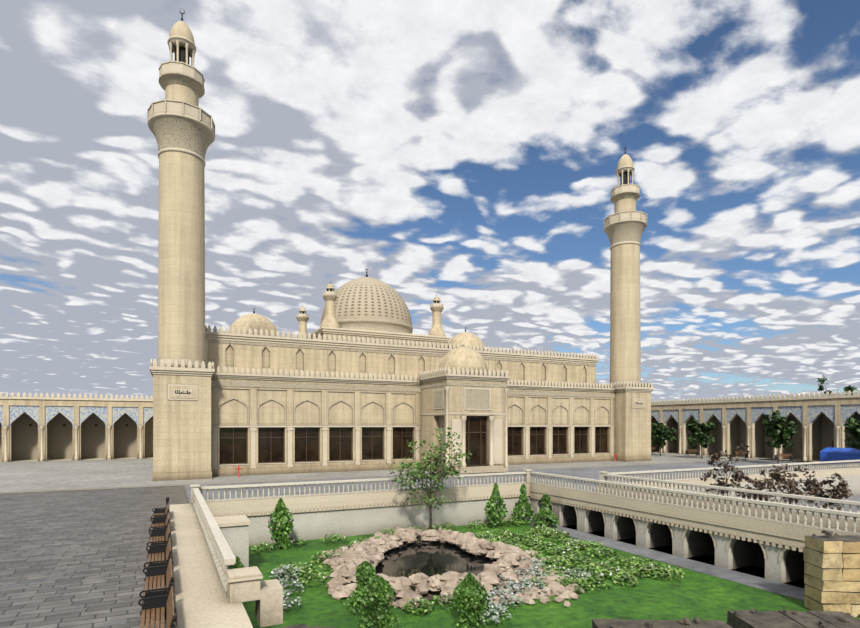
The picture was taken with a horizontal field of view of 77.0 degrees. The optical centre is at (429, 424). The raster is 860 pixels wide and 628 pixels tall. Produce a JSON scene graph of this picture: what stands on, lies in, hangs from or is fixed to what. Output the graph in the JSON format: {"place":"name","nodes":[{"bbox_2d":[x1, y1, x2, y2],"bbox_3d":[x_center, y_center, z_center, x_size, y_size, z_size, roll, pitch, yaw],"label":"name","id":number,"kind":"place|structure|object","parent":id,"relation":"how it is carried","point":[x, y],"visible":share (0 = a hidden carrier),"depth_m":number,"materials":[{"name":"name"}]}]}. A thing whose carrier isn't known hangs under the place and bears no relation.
{"place":"outdoors","nodes":[
{"label":"outdoors","id":0,"kind":"place"},
{"bbox_2d":[0,452,859,627],"bbox_3d":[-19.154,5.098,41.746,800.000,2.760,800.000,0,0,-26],"label":"plaza","id":1,"kind":"structure","parent":0,"point":[74,537],"depth_m":28.77,"materials":[{"name":"stone"}]},
{"bbox_2d":[0,392,152,461],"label":"arcade","id":2,"kind":"object","parent":1,"relation":"on","point":[46,428],"visible":0.96,"depth_m":63.20,"materials":[{"name":"stone"}]},
{"bbox_2d":[138,583,174,627],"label":"bench","id":3,"kind":"object","parent":1,"relation":"on","point":[161,608],"visible":1,"depth_m":10.79,"materials":[{"name":"brown wood"}]},
{"bbox_2d":[139,556,173,622],"bbox_3d":[-6.299,3.752,12.519,0.688,0.918,2.200,0,0,-26],"label":"bench","id":4,"kind":"object","parent":1,"relation":"on","point":[157,577],"visible":0.75,"depth_m":12.85,"materials":[{"name":"brown wood"}]},
{"bbox_2d":[144,536,171,587],"bbox_3d":[-7.469,3.752,14.896,0.688,0.918,2.200,0,0,-26],"label":"bench","id":5,"kind":"object","parent":1,"relation":"on","point":[159,555],"visible":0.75,"depth_m":15.38,"materials":[{"name":"brown wood"}]},
{"bbox_2d":[147,522,171,561],"bbox_3d":[-8.639,3.752,17.274,0.688,0.918,2.200,0,0,-26],"label":"bench","id":6,"kind":"object","parent":1,"relation":"on","point":[159,537],"visible":0.54,"depth_m":17.85,"materials":[{"name":"brown wood"}]},
{"bbox_2d":[149,511,169,535],"bbox_3d":[-9.809,3.752,19.652,0.688,0.918,2.200,0,0,-26],"label":"bench","id":7,"kind":"object","parent":1,"relation":"on","point":[160,523],"visible":0.56,"depth_m":20.38,"materials":[{"name":"brown wood"}]},
{"bbox_2d":[151,502,168,522],"bbox_3d":[-10.979,3.752,22.030,0.688,0.918,2.200,0,0,-26],"label":"bench","id":8,"kind":"object","parent":1,"relation":"on","point":[158,512],"visible":0.52,"depth_m":22.83,"materials":[{"name":"brown wood"}]},
{"bbox_2d":[147,9,214,480],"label":"minaret","id":9,"kind":"object","parent":1,"relation":"on","point":[181,124],"visible":1,"depth_m":40.29,"materials":[{"name":"stone"}]},
{"bbox_2d":[205,325,614,476],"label":"mosque building","id":10,"kind":"structure","parent":1,"relation":"on","point":[326,399],"depth_m":47.97,"materials":[{"name":"stone"}]},
{"bbox_2d":[229,282,483,350],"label":"side domes and turrets","id":11,"kind":"object","parent":10,"relation":"on","point":[254,321],"visible":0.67,"depth_m":64.38,"materials":[{"name":"stone"}]},
{"bbox_2d":[321,266,412,333],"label":"dome","id":12,"kind":"structure","parent":10,"relation":"on","point":[367,303],"depth_m":67.62,"materials":[{"name":"stone"}]},
{"bbox_2d":[600,147,653,461],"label":"minaret","id":13,"kind":"object","parent":1,"relation":"on","point":[625,224],"visible":0.94,"depth_m":60.77,"materials":[{"name":"stone"}]},
{"bbox_2d":[651,422,676,455],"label":"court tree","id":14,"kind":"object","parent":1,"relation":"on","point":[661,434],"visible":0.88,"depth_m":70.34,"materials":[{"name":"green plant"}]},
{"bbox_2d":[685,449,699,456],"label":"bench","id":15,"kind":"object","parent":1,"relation":"on","point":[692,450],"visible":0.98,"depth_m":70.41,"materials":[{"name":"brown wood"}]},
{"bbox_2d":[686,419,718,458],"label":"court tree","id":16,"kind":"object","parent":1,"relation":"on","point":[701,435],"visible":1,"depth_m":64.88,"materials":[{"name":"green plant"}]},
{"bbox_2d":[732,451,748,459],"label":"bench","id":17,"kind":"object","parent":1,"relation":"on","point":[745,455],"visible":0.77,"depth_m":63.91,"materials":[{"name":"brown wood"}]},
{"bbox_2d":[651,390,859,461],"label":"arcade","id":18,"kind":"object","parent":1,"relation":"on","point":[820,421],"visible":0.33,"depth_m":65.99,"materials":[{"name":"stone"}]},
{"bbox_2d":[762,410,797,462],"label":"court tree","id":19,"kind":"object","parent":1,"relation":"on","point":[779,433],"visible":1,"depth_m":56.71,"materials":[{"name":"green plant"}]},
{"bbox_2d":[774,453,792,461],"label":"bench","id":20,"kind":"object","parent":1,"relation":"on","point":[781,455],"visible":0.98,"depth_m":59.99,"materials":[{"name":"brown wood"}]},
{"bbox_2d":[817,375,857,395],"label":"tree","id":21,"kind":"object","parent":1,"relation":"on","point":[824,379],"visible":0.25,"depth_m":68.25,"materials":[{"name":"green plant"}]},
{"bbox_2d":[820,447,859,466],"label":"blue tarp cover","id":22,"kind":"object","parent":1,"relation":"on","point":[833,454],"visible":0.9,"depth_m":53.70,"materials":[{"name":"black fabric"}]},
{"bbox_2d":[843,415,859,449],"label":"court tree","id":23,"kind":"object","parent":1,"relation":"on","point":[852,427],"visible":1,"depth_m":50.27,"materials":[{"name":"green plant"}]},
{"bbox_2d":[0,0,859,402],"label":"sky","id":24,"kind":"structure","parent":0,"point":[466,154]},
{"bbox_2d":[319,527,583,608],"bbox_3d":[-0.071,5.616,23.224,10.128,0.922,14.050,0,0,-26],"label":"rock border","id":25,"kind":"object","parent":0,"point":[431,564],"depth_m":21.95,"materials":[{"name":"beige stone"}]},
{"bbox_2d":[242,519,859,627],"bbox_3d":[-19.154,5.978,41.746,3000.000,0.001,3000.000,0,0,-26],"label":"lawn","id":26,"kind":"structure","parent":0,"point":[692,594],"depth_m":18.27,"materials":[{"name":"green plant"}]},
{"bbox_2d":[229,556,244,568],"bbox_3d":[-7.240,5.441,20.198,0.807,1.073,0.832,0,0,-26],"label":"thuja","id":27,"kind":"object","parent":26,"relation":"on","point":[238,564],"visible":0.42,"depth_m":20.11,"materials":[{"name":"green plant"}]},
{"bbox_2d":[268,498,293,549],"bbox_3d":[-7.191,4.750,26.084,1.215,2.493,1.209,0,0,-13],"label":"thuja","id":28,"kind":"object","parent":26,"relation":"on","point":[281,513],"visible":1,"depth_m":25.81,"materials":[{"name":"green plant"}]},
{"bbox_2d":[341,561,376,615],"bbox_3d":[-1.993,5.186,17.527,1.534,1.583,1.624,0,0,-26],"label":"thuja","id":29,"kind":"object","parent":26,"relation":"on","point":[365,573],"visible":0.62,"depth_m":17.32,"materials":[{"name":"green plant"}]},
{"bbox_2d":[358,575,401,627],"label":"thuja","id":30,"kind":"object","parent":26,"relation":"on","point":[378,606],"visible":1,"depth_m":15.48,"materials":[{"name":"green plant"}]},
{"bbox_2d":[386,426,471,529],"bbox_3d":[0.041,3.035,29.725,4.495,5.891,4.484,0,0,17],"label":"garden tree","id":31,"kind":"object","parent":26,"relation":"on","point":[434,464],"visible":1,"depth_m":28.92,"materials":[{"name":"green plant"}]},
{"bbox_2d":[269,557,591,624],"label":"silver plants","id":32,"kind":"object","parent":26,"relation":"on","point":[516,587],"visible":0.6,"depth_m":19.05,"materials":[{"name":"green plant"}]},
{"bbox_2d":[313,539,588,608],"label":"ground cover plants","id":33,"kind":"object","parent":26,"relation":"on","point":[435,598],"visible":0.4,"depth_m":19.45,"materials":[{"name":"green plant"}]},
{"bbox_2d":[249,516,685,614],"bbox_3d":[0.389,5.709,23.443,18.031,0.400,13.314,0,0,-26],"label":"ground cover","id":34,"kind":"object","parent":26,"relation":"on","point":[602,571],"visible":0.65,"depth_m":22.94,"materials":[{"name":"green plant"}]},
{"bbox_2d":[452,572,490,627],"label":"thuja","id":35,"kind":"object","parent":26,"relation":"on","point":[471,587],"visible":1,"depth_m":15.87,"materials":[{"name":"green plant"}]},
{"bbox_2d":[484,483,507,527],"bbox_3d":[3.743,4.663,31.260,1.354,2.629,1.355,0,0,-26],"label":"thuja","id":36,"kind":"object","parent":26,"relation":"on","point":[491,507],"visible":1,"depth_m":31.11,"materials":[{"name":"green plant"}]},
{"bbox_2d":[169,460,859,627],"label":"garden wall balustrades","id":37,"kind":"object","parent":26,"relation":"on","point":[213,589],"visible":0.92,"depth_m":22.61,"materials":[{"name":"stone"}]},
{"bbox_2d":[511,484,534,524],"bbox_3d":[5.634,4.761,32.352,1.374,2.434,1.417,0,0,-26],"label":"thuja","id":38,"kind":"object","parent":26,"relation":"on","point":[521,505],"visible":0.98,"depth_m":32.23,"materials":[{"name":"green plant"}]},
{"bbox_2d":[530,494,558,528],"bbox_3d":[6.812,4.992,31.375,1.686,1.971,1.705,0,0,-26],"label":"thuja","id":39,"kind":"object","parent":26,"relation":"on","point":[545,512],"visible":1,"depth_m":31.23,"materials":[{"name":"green plant"}]},
{"bbox_2d":[307,530,859,627],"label":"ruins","id":40,"kind":"object","parent":26,"relation":"on","point":[832,580],"visible":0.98,"depth_m":16.79,"materials":[{"name":"stone"}]},
{"bbox_2d":[700,443,752,500],"bbox_3d":[18.163,3.541,32.934,2.805,4.877,2.912,0,0,7],"label":"red shrub","id":41,"kind":"object","parent":26,"relation":"on","point":[736,476],"visible":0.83,"depth_m":32.72,"materials":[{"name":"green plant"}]},
{"bbox_2d":[742,469,780,505],"bbox_3d":[19.888,4.347,32.781,2.308,3.268,2.153,0,0,44],"label":"red shrub","id":42,"kind":"object","parent":26,"relation":"on","point":[759,485],"visible":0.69,"depth_m":32.49,"materials":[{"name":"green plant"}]},
{"bbox_2d":[764,464,817,503],"bbox_3d":[21.851,4.177,32.909,2.997,3.606,3.106,0,0,-26],"label":"red shrub","id":43,"kind":"object","parent":26,"relation":"on","point":[789,483],"visible":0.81,"depth_m":32.71,"materials":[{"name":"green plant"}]},
{"bbox_2d":[804,472,853,510],"bbox_3d":[23.789,4.369,32.376,2.380,3.226,2.576,0,0,32],"label":"red shrub","id":44,"kind":"object","parent":26,"relation":"on","point":[843,491],"visible":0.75,"depth_m":32.00,"materials":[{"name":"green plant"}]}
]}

